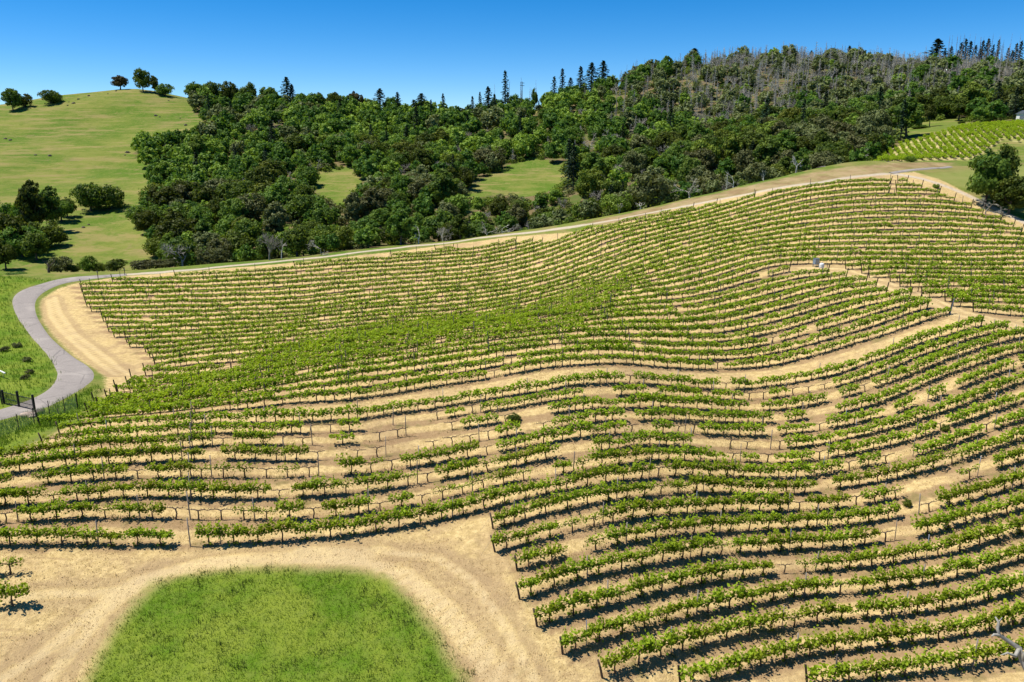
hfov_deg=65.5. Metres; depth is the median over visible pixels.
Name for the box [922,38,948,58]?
fir tree
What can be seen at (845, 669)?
grapevine
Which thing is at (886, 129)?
broadleaf tree
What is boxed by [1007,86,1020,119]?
fir tree
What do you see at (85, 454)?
grapevine
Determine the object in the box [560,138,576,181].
fir tree
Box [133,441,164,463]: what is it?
grapevine
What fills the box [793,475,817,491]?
grapevine
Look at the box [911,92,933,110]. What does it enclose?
broadleaf tree
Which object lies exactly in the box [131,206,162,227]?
broadleaf tree
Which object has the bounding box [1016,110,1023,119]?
shed
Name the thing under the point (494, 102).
fir tree
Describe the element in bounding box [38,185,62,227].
broadleaf tree
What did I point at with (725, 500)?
grapevine
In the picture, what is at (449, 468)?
grapevine
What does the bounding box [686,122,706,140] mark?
broadleaf tree
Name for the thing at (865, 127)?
broadleaf tree
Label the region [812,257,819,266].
pump cabinet
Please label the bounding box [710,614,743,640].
grapevine
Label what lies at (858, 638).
grapevine
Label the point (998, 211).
leafless tree
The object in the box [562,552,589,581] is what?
grapevine
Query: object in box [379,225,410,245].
broadleaf tree
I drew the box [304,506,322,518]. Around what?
leafless grapevine
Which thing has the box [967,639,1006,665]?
grapevine
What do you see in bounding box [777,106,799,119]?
broadleaf tree
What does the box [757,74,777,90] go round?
leafless tree
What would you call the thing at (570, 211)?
broadleaf tree
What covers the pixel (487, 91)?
fir tree
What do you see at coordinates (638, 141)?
broadleaf tree
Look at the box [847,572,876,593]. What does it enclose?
grapevine
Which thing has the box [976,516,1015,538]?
grapevine
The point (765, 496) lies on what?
grapevine
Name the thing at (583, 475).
grapevine
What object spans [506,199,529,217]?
broadleaf tree
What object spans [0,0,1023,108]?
sky
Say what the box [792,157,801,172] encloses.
dead white tree
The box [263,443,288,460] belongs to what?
grapevine
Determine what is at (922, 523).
grapevine
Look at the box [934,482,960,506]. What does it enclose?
grapevine
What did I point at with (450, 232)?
broadleaf tree
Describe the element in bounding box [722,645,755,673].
grapevine
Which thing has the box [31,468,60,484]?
grapevine
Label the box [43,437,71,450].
grapevine
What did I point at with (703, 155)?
broadleaf tree
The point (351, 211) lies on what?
broadleaf tree
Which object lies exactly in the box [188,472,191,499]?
vine post
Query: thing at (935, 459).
grapevine
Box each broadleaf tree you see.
[0,200,21,223]
[0,213,28,240]
[0,225,46,256]
[0,239,17,269]
[1,88,22,110]
[14,179,46,224]
[16,231,50,260]
[17,93,32,106]
[28,219,68,246]
[37,90,62,103]
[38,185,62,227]
[57,196,74,221]
[61,197,76,216]
[68,182,106,210]
[88,184,126,209]
[110,75,128,88]
[124,203,158,219]
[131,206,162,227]
[132,67,150,91]
[133,209,157,232]
[138,182,163,200]
[141,236,161,256]
[145,186,182,211]
[149,75,158,93]
[152,160,174,180]
[152,216,198,239]
[155,83,174,95]
[155,235,195,266]
[158,208,184,224]
[160,231,176,242]
[163,201,192,218]
[169,179,200,194]
[169,198,187,207]
[172,240,191,263]
[173,184,192,199]
[183,200,203,212]
[184,81,203,94]
[186,134,207,155]
[187,206,215,227]
[192,184,216,203]
[192,231,219,251]
[194,219,213,234]
[194,247,229,264]
[203,81,222,95]
[203,178,226,195]
[203,201,215,220]
[205,238,232,258]
[206,196,226,225]
[213,214,240,236]
[215,182,245,199]
[216,198,250,218]
[218,229,256,253]
[220,81,239,99]
[224,177,254,193]
[230,215,254,230]
[231,218,264,240]
[236,192,267,219]
[239,82,256,99]
[240,167,257,181]
[249,179,274,197]
[252,166,275,184]
[253,184,273,210]
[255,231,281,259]
[256,161,279,176]
[259,86,277,94]
[261,201,291,233]
[264,183,291,206]
[266,158,287,178]
[273,175,297,191]
[278,223,310,256]
[282,192,317,219]
[286,133,305,152]
[290,165,320,185]
[295,183,316,196]
[302,220,322,231]
[307,92,325,103]
[307,229,331,252]
[308,223,341,250]
[310,204,337,226]
[316,132,337,145]
[323,134,348,155]
[326,92,341,102]
[334,226,355,249]
[342,192,364,229]
[347,91,363,102]
[349,215,379,234]
[354,130,369,142]
[356,139,379,149]
[357,134,380,145]
[358,188,387,217]
[359,182,387,196]
[368,207,393,228]
[371,142,391,157]
[374,187,392,204]
[379,176,393,186]
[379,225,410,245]
[385,136,416,155]
[385,173,413,191]
[386,190,410,208]
[386,208,414,244]
[387,150,410,169]
[391,139,414,155]
[400,144,426,163]
[406,178,431,199]
[408,172,433,191]
[408,212,423,231]
[409,147,434,168]
[414,130,436,145]
[419,209,453,241]
[423,143,453,154]
[427,168,458,201]
[432,128,449,143]
[435,200,459,218]
[437,222,462,241]
[438,151,466,165]
[444,193,471,217]
[447,166,474,186]
[450,214,470,239]
[451,180,467,195]
[461,219,496,238]
[473,146,506,169]
[488,196,509,216]
[492,138,517,159]
[501,212,519,232]
[504,203,528,230]
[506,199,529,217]
[528,208,549,223]
[531,87,537,109]
[536,212,552,218]
[558,161,572,176]
[563,126,585,144]
[565,152,589,172]
[565,198,602,219]
[571,202,592,220]
[574,167,606,197]
[575,173,591,196]
[580,151,604,173]
[599,143,625,159]
[599,192,632,214]
[600,176,627,200]
[602,159,612,177]
[608,191,635,212]
[621,149,647,179]
[625,169,674,207]
[627,144,658,169]
[628,133,652,150]
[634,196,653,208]
[652,131,683,156]
[653,127,672,139]
[655,178,677,197]
[661,150,680,169]
[665,140,695,159]
[670,122,688,139]
[673,155,701,185]
[682,147,715,171]
[685,165,708,184]
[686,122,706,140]
[690,134,715,141]
[691,138,721,163]
[694,132,724,165]
[694,170,731,194]
[709,119,729,131]
[713,128,732,138]
[717,174,733,189]
[721,140,750,159]
[722,124,739,135]
[722,131,744,159]
[728,175,746,188]
[729,123,746,132]
[732,149,760,172]
[737,113,759,124]
[738,124,768,138]
[738,180,754,184]
[740,130,766,158]
[742,161,770,182]
[752,136,786,166]
[754,115,778,130]
[755,105,780,119]
[755,121,776,134]
[768,120,788,135]
[768,164,788,175]
[770,149,794,166]
[775,129,797,150]
[776,156,792,172]
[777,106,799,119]
[779,115,800,121]
[783,118,798,126]
[788,119,808,130]
[789,108,803,118]
[789,123,821,136]
[790,151,809,171]
[792,136,813,154]
[797,107,821,119]
[805,128,833,147]
[806,114,824,124]
[808,113,834,128]
[808,150,837,167]
[810,130,831,147]
[810,138,853,162]
[817,109,832,116]
[824,145,849,161]
[825,104,836,111]
[825,121,854,137]
[828,105,846,122]
[837,106,864,127]
[837,108,859,126]
[840,135,867,151]
[843,112,858,124]
[848,119,878,138]
[850,101,865,109]
[852,131,887,153]
[855,111,878,130]
[863,101,879,111]
[864,109,892,133]
[871,124,894,138]
[886,106,898,127]
[890,94,917,107]
[892,96,925,137]
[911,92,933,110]
[924,104,937,126]
[926,93,955,117]
[929,85,949,99]
[950,97,969,120]
[955,81,987,100]
[965,148,1012,206]
[974,143,1021,185]
[979,87,1005,108]
[987,174,1023,213]
[995,85,1023,109]
[1000,96,1021,116]
[1002,84,1014,89]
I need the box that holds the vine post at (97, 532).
[95,520,98,545]
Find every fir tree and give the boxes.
[192,152,200,167]
[203,94,210,122]
[263,148,269,160]
[267,120,277,146]
[278,77,291,99]
[288,84,295,98]
[336,98,342,112]
[368,124,373,135]
[371,88,385,107]
[394,92,401,105]
[403,126,409,137]
[411,105,419,127]
[414,93,429,106]
[440,93,445,110]
[450,154,456,171]
[469,96,474,111]
[476,92,481,105]
[482,86,493,108]
[492,94,496,124]
[501,70,509,103]
[517,114,522,131]
[550,76,557,92]
[557,68,565,92]
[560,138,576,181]
[564,143,579,190]
[567,77,573,89]
[576,66,585,92]
[582,62,597,91]
[595,60,609,82]
[603,184,613,214]
[619,124,626,138]
[666,104,675,128]
[747,140,754,154]
[759,97,773,117]
[800,98,806,122]
[819,91,829,109]
[875,86,884,108]
[892,99,908,140]
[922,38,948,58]
[957,42,963,58]
[962,38,968,60]
[965,41,973,60]
[971,45,977,60]
[976,41,985,60]
[981,38,991,58]
[990,80,1003,107]
[991,44,995,56]
[994,40,1000,56]
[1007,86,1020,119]
[1012,43,1018,62]
[1015,41,1023,58]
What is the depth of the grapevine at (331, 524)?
55.47 m
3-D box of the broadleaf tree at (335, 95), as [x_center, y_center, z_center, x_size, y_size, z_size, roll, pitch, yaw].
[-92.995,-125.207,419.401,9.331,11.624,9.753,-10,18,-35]
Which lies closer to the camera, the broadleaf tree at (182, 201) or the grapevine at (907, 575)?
the grapevine at (907, 575)
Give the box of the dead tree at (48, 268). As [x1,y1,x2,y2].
[42,259,54,272]
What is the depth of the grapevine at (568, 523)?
55.99 m
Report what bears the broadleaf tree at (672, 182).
on the ground at (86, 139)
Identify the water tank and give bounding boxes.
[819,262,823,270]
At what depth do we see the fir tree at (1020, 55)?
458.67 m
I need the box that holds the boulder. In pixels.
[20,412,34,416]
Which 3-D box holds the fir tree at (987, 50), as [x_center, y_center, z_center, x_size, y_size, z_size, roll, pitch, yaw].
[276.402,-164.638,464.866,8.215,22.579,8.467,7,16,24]
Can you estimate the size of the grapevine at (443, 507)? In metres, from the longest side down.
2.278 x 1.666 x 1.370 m
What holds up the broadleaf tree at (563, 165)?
on the ground at (86, 139)
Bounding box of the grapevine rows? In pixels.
[0,119,1023,681]
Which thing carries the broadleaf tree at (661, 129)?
on the ground at (86, 139)
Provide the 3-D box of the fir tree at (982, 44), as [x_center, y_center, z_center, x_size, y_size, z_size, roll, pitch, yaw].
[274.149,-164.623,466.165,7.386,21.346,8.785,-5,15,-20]
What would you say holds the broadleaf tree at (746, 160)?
on the ground at (86, 139)
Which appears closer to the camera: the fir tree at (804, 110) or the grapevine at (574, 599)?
the grapevine at (574, 599)
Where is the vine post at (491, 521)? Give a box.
[480,512,493,530]
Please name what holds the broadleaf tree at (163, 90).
on the ground at (86, 139)
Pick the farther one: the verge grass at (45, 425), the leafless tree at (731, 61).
the leafless tree at (731, 61)
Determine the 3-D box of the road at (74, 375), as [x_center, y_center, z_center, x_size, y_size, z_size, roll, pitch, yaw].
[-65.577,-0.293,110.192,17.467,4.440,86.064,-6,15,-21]
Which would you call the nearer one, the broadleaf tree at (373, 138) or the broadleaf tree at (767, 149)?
the broadleaf tree at (767, 149)
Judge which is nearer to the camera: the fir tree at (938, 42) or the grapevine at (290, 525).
the grapevine at (290, 525)
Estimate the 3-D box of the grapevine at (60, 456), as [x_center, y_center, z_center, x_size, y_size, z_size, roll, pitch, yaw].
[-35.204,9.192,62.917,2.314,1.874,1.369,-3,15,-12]
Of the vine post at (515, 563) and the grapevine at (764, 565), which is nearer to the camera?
the vine post at (515, 563)
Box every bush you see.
[0,346,9,351]
[4,271,27,274]
[11,342,22,347]
[20,374,30,379]
[21,356,31,360]
[24,369,34,373]
[45,256,73,272]
[64,263,80,271]
[79,255,97,271]
[90,263,105,271]
[103,259,128,270]
[129,259,160,269]
[154,259,174,267]
[505,412,520,421]
[902,498,912,507]
[905,156,916,161]
[910,125,928,128]
[940,423,950,431]
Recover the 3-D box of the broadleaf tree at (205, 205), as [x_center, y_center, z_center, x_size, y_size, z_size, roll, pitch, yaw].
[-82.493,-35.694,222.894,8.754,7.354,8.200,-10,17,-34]
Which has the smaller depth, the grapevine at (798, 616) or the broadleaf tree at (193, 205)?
the grapevine at (798, 616)
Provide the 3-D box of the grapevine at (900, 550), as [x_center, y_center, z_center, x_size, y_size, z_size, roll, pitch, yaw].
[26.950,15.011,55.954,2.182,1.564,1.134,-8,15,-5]
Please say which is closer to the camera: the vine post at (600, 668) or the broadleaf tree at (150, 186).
the vine post at (600, 668)
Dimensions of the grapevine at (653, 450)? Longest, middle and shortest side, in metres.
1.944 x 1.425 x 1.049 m
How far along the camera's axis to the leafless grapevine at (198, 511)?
56.94 m
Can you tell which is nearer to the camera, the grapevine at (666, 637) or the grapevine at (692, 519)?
the grapevine at (666, 637)
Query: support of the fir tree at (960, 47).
on the ground at (86, 139)
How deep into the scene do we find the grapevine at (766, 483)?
64.48 m
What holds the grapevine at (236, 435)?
on the ground at (86, 139)
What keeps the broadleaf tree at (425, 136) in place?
on the ground at (86, 139)
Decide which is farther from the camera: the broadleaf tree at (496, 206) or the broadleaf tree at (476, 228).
the broadleaf tree at (496, 206)
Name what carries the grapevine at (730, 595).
on the ground at (86, 139)
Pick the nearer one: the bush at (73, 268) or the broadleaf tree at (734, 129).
the bush at (73, 268)
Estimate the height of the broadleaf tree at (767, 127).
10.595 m
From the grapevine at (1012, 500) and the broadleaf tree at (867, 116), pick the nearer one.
the grapevine at (1012, 500)
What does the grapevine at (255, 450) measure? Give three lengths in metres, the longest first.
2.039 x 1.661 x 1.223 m
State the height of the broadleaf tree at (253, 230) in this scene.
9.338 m
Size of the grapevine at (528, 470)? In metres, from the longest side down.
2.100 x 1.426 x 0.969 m
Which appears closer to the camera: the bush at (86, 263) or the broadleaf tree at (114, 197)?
the bush at (86, 263)
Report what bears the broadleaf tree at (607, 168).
on the ground at (86, 139)
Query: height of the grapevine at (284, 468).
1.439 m
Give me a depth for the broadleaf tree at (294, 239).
163.34 m
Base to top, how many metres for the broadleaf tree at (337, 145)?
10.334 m
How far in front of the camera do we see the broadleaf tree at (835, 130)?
225.58 m
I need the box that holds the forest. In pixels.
[130,41,1023,267]
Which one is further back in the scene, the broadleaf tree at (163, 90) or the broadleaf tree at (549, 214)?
the broadleaf tree at (163, 90)
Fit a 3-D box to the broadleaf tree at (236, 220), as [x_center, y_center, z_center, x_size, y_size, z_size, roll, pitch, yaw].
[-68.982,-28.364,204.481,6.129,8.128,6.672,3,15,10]
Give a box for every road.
[0,273,125,419]
[889,166,951,173]
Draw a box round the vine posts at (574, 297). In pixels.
[34,175,1023,681]
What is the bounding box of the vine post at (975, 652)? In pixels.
[972,638,978,666]
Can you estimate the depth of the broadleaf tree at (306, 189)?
238.74 m
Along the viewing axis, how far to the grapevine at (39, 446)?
63.74 m
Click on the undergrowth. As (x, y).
(487, 200)
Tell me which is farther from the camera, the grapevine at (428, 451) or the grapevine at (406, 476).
the grapevine at (428, 451)
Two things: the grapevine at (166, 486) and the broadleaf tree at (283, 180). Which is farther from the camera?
the broadleaf tree at (283, 180)
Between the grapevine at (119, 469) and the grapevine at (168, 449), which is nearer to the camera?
the grapevine at (119, 469)
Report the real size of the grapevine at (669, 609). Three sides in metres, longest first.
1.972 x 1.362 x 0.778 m
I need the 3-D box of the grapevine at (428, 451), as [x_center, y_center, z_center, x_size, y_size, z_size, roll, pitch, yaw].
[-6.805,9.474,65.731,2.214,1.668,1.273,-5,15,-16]
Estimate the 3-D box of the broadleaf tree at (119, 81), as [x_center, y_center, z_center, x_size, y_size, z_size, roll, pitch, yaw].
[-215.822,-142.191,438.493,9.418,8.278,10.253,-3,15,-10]
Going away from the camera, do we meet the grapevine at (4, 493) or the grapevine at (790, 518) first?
the grapevine at (4, 493)
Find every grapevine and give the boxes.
[0,443,22,459]
[0,450,35,471]
[0,469,11,482]
[0,484,18,505]
[0,524,26,545]
[0,556,23,574]
[0,578,29,606]
[11,484,45,504]
[13,502,45,521]
[16,523,49,545]
[20,439,48,453]
[28,448,60,469]
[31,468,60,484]
[37,497,69,521]
[38,488,64,502]
[42,433,63,441]
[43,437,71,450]
[46,522,75,545]
[48,446,80,466]
[52,457,88,482]
[60,482,91,500]
[64,430,95,452]
[67,498,97,518]
[70,524,102,545]
[74,448,100,465]
[77,460,106,480]
[80,430,111,447]
[84,481,112,499]
[93,445,123,463]
[93,502,118,518]
[96,528,124,546]
[100,457,130,479]
[107,431,132,446]
[110,481,135,497]
[110,498,140,518]
[111,445,139,463]
[122,524,152,545]
[126,433,152,449]
[130,478,160,498]
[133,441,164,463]
[137,500,166,519]
[144,460,168,478]
[144,527,175,545]
[147,432,173,443]
[155,476,184,498]
[159,441,182,460]
[164,506,183,519]
[166,457,192,477]
[170,431,194,447]
[176,475,204,496]
[183,445,205,460]
[187,508,210,519]
[188,428,215,446]
[188,463,211,478]
[194,520,226,545]
[196,479,225,499]
[207,460,233,477]
[208,507,232,519]
[213,522,248,546]
[217,480,246,499]
[219,442,249,459]
[232,427,256,443]
[232,461,257,477]
[232,501,256,519]
[240,522,271,544]
[242,478,271,499]
[243,442,267,460]
[251,430,276,444]
[253,506,276,519]
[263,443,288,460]
[264,514,298,541]
[273,433,291,443]
[274,495,304,519]
[276,462,299,477]
[284,441,309,460]
[291,479,316,497]
[294,518,322,539]
[300,465,317,476]
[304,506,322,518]
[308,473,340,495]
[311,507,349,537]
[321,497,350,516]
[334,452,363,473]
[336,478,353,493]
[339,515,367,536]
[341,486,374,513]
[353,471,381,491]
[362,455,384,472]
[362,507,394,532]
[367,445,385,456]
[377,469,402,488]
[380,497,418,527]
[383,457,399,469]
[387,490,414,508]
[395,469,418,485]
[399,449,421,466]
[405,501,435,523]
[417,445,441,464]
[429,497,457,519]
[430,482,454,498]
[434,461,459,479]
[438,444,459,460]
[448,481,471,493]
[449,494,474,514]
[450,456,478,474]
[454,437,479,458]
[467,485,497,509]
[469,471,491,489]
[477,454,498,469]
[488,461,516,484]
[491,528,519,548]
[492,482,518,503]
[492,506,517,526]
[498,451,518,467]
[509,466,533,480]
[510,481,534,498]
[510,499,539,519]
[510,538,547,567]
[513,445,536,464]
[515,523,540,543]
[515,574,541,595]
[527,473,560,493]
[528,436,560,459]
[531,493,558,513]
[533,600,564,623]
[534,534,567,561]
[536,564,566,587]
[538,520,560,537]
[550,488,579,509]
[551,458,572,473]
[552,472,579,489]
[556,587,589,616]
[559,626,592,649]
[560,515,581,531]
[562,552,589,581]
[572,466,598,486]
[574,455,590,469]
[575,483,599,504]
[579,509,603,526]
[581,586,613,610]
[584,532,605,549]
[584,551,612,576]
[586,446,614,466]
[587,615,615,642]
[591,433,612,449]
[592,461,618,482]
[596,478,621,502]
[597,645,630,673]
[599,500,626,522]
[604,521,630,545]
[607,545,637,570]
[607,581,635,601]
[608,610,636,634]
[609,446,629,464]
[610,461,636,479]
[615,481,638,498]
[621,495,648,518]
[621,629,659,665]
[623,439,654,461]
[623,604,661,627]
[627,525,646,541]
[628,569,653,597]
[630,457,656,478]
[630,545,655,567]
[634,479,655,496]
[641,515,670,537]
[642,497,665,516]
[643,627,678,657]
[644,444,663,460]
[649,535,680,562]
[649,568,678,591]
[654,480,672,494]
[655,602,680,622]
[661,445,680,459]
[661,495,683,515]
[662,452,696,476]
[665,510,696,535]
[666,475,690,492]
[668,563,696,588]
[668,621,698,650]
[670,534,699,559]
[674,595,699,617]
[678,493,700,513]
[684,511,709,533]
[685,458,705,476]
[688,471,710,492]
[689,530,720,556]
[689,558,720,583]
[691,587,725,612]
[691,620,720,645]
[697,495,719,512]
[700,458,721,476]
[701,513,726,531]
[701,654,732,678]
[705,473,725,492]
[710,538,731,554]
[710,557,737,582]
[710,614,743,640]
[713,581,746,608]
[714,493,734,512]
[717,457,740,477]
[720,513,744,531]
[722,477,743,492]
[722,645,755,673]
[729,600,776,635]
[731,488,758,511]
[731,533,754,553]
[733,557,755,578]
[735,463,755,477]
[738,477,761,493]
[739,584,766,605]
[739,637,780,666]
[740,509,764,530]
[748,490,774,510]
[749,530,776,552]
[754,557,774,575]
[758,474,782,494]
[758,510,783,530]
[758,579,788,601]
[758,605,787,632]
[767,527,796,551]
[767,637,802,661]
[768,490,794,512]
[774,478,799,493]
[778,512,801,529]
[782,577,810,598]
[783,608,805,626]
[789,624,834,656]
[791,529,816,550]
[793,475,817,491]
[794,509,819,528]
[795,555,819,571]
[800,596,835,623]
[803,574,833,595]
[804,491,829,510]
[807,523,843,549]
[809,504,841,526]
[813,550,842,570]
[817,627,853,653]
[825,523,860,547]
[825,578,854,594]
[829,490,851,508]
[829,600,854,620]
[831,659,866,681]
[832,471,851,488]
[835,504,861,525]
[837,550,864,570]
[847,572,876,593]
[848,468,870,485]
[849,540,890,566]
[849,627,877,650]
[850,522,880,544]
[855,595,884,619]
[858,503,882,523]
[860,483,888,502]
[860,652,897,681]
[864,464,890,482]
[869,615,906,648]
[872,563,901,589]
[873,592,909,617]
[875,500,901,519]
[877,528,896,541]
[880,542,910,563]
[883,454,914,478]
[883,484,903,499]
[892,653,923,677]
[893,618,930,646]
[896,562,925,587]
[901,539,928,559]
[902,592,933,615]
[903,455,926,474]
[910,513,942,535]
[912,646,949,673]
[919,564,946,583]
[921,499,938,511]
[921,616,956,639]
[922,449,945,470]
[924,536,951,555]
[926,587,959,612]
[933,504,958,529]
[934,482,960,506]
[942,551,974,577]
[942,643,977,671]
[943,449,959,463]
[944,498,981,523]
[944,526,978,551]
[948,581,981,605]
[950,611,983,637]
[954,482,980,501]
[955,463,979,479]
[964,550,991,572]
[966,522,995,545]
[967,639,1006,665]
[968,495,1005,518]
[972,571,1008,600]
[973,478,999,496]
[973,604,1008,632]
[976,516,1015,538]
[987,546,1015,566]
[991,469,1016,490]
[992,449,1014,467]
[992,492,1021,513]
[994,595,1023,626]
[996,570,1023,596]
[998,632,1023,662]
[1004,538,1023,560]
[1005,512,1023,534]
[1008,467,1023,485]
[1008,489,1023,504]
[1009,442,1023,463]
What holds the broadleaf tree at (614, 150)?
on the ground at (86, 139)
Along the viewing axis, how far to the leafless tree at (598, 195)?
213.32 m
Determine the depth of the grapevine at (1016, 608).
48.80 m
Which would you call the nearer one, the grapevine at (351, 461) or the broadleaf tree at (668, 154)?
the grapevine at (351, 461)
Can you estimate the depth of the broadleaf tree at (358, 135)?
313.21 m
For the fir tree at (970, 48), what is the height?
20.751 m
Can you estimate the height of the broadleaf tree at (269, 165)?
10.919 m
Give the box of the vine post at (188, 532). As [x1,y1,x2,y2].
[186,518,190,546]
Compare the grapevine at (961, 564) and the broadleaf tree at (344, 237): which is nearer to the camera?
the grapevine at (961, 564)
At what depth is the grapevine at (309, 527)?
55.21 m
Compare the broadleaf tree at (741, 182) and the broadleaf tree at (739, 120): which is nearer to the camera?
the broadleaf tree at (741, 182)
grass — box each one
[0,275,107,447]
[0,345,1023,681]
[73,562,475,681]
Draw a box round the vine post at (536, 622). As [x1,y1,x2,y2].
[526,608,537,626]
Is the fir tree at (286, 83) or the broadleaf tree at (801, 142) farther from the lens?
the fir tree at (286, 83)
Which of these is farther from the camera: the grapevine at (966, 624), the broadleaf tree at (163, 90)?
the broadleaf tree at (163, 90)
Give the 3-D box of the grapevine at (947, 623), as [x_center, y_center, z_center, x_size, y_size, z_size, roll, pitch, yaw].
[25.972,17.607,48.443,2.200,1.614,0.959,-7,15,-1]
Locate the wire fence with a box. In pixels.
[0,394,77,436]
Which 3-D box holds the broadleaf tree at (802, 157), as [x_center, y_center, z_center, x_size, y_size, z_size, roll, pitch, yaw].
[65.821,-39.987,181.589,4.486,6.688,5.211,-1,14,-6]
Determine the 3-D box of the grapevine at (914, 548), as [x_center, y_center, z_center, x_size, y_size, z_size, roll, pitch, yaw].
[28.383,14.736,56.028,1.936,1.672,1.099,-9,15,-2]
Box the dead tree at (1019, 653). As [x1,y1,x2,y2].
[991,616,1023,669]
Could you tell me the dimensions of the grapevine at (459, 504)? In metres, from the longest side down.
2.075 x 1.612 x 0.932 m
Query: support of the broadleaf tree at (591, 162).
on the ground at (86, 139)
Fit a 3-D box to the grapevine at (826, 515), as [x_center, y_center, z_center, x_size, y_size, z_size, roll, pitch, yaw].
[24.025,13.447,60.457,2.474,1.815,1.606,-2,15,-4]
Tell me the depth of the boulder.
77.31 m
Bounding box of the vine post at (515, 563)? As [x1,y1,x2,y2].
[510,555,517,570]
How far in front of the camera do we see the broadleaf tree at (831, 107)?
282.49 m
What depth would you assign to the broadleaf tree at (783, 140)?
222.13 m
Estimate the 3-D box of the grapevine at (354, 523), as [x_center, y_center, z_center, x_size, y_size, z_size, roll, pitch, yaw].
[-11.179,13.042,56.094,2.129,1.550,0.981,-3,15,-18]
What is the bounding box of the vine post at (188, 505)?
[186,491,190,519]
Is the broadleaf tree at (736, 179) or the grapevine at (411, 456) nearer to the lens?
the grapevine at (411, 456)
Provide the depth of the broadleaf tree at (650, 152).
232.95 m
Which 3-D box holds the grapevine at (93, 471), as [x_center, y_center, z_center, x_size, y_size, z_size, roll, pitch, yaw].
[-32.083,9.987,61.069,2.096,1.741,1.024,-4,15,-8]
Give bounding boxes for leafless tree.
[160,244,188,265]
[259,233,282,259]
[306,240,328,254]
[436,227,445,241]
[480,222,497,235]
[556,197,566,207]
[589,190,602,199]
[670,178,699,197]
[685,73,697,87]
[719,184,732,190]
[725,75,738,86]
[726,58,738,67]
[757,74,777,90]
[766,67,774,79]
[770,84,784,96]
[853,69,863,78]
[976,197,1005,214]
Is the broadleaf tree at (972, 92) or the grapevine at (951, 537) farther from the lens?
the broadleaf tree at (972, 92)
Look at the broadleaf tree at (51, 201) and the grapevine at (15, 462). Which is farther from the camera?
the broadleaf tree at (51, 201)
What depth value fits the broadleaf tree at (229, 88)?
433.59 m
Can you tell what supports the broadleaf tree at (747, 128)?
on the ground at (86, 139)
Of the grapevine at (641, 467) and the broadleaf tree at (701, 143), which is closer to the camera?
the grapevine at (641, 467)
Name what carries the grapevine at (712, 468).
on the ground at (86, 139)
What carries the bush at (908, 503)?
on the ground at (86, 139)
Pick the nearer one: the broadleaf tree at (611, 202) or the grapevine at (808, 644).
the grapevine at (808, 644)
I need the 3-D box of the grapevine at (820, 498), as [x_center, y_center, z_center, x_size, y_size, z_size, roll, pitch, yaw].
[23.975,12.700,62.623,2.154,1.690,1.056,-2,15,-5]
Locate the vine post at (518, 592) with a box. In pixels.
[505,581,520,603]
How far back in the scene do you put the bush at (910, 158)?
173.07 m
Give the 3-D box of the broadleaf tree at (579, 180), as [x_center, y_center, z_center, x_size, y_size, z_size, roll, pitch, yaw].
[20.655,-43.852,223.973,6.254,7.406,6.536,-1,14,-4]
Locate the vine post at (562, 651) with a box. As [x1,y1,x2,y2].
[548,636,563,658]
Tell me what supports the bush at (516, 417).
on the ground at (86, 139)
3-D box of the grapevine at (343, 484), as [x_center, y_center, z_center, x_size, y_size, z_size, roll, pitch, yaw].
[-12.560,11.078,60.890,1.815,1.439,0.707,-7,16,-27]
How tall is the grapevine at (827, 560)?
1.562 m
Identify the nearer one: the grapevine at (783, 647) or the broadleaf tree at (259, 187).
the grapevine at (783, 647)
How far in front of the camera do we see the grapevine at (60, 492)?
58.13 m
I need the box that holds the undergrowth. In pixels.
[137,60,1023,266]
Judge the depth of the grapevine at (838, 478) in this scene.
65.61 m
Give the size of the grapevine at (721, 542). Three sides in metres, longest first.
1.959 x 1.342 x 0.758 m
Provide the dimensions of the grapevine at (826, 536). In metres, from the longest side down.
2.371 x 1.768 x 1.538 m
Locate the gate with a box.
[0,390,35,409]
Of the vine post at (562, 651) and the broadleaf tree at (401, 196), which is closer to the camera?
the vine post at (562, 651)
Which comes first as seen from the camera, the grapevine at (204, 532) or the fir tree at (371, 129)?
the grapevine at (204, 532)
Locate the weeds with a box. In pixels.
[0,304,1023,681]
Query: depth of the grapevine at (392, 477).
61.86 m
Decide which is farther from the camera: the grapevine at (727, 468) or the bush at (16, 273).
the bush at (16, 273)
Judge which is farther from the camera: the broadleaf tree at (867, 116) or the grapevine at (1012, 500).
the broadleaf tree at (867, 116)
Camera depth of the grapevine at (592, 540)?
54.15 m
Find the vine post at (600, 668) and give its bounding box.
[589,659,602,680]
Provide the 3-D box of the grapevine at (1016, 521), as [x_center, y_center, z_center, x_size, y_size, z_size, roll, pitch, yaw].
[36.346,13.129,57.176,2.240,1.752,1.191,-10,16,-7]
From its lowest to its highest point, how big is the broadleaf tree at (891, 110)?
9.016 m
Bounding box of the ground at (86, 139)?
[0,63,1023,681]
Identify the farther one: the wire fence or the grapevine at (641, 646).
the wire fence
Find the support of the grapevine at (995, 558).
on the ground at (86, 139)
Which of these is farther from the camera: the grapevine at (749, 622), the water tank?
the water tank
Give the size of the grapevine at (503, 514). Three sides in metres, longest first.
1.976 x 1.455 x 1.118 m
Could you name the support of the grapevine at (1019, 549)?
on the ground at (86, 139)
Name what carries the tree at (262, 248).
on the ground at (86, 139)
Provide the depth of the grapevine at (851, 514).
60.47 m
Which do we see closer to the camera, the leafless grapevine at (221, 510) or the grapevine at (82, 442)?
the leafless grapevine at (221, 510)
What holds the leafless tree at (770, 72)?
on the ground at (86, 139)
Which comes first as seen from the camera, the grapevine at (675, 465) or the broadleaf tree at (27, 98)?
the grapevine at (675, 465)
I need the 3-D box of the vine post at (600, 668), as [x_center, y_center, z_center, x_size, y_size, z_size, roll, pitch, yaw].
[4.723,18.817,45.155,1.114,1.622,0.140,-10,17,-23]
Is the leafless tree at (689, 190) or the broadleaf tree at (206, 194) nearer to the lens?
the leafless tree at (689, 190)
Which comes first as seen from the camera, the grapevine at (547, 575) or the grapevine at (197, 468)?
the grapevine at (547, 575)

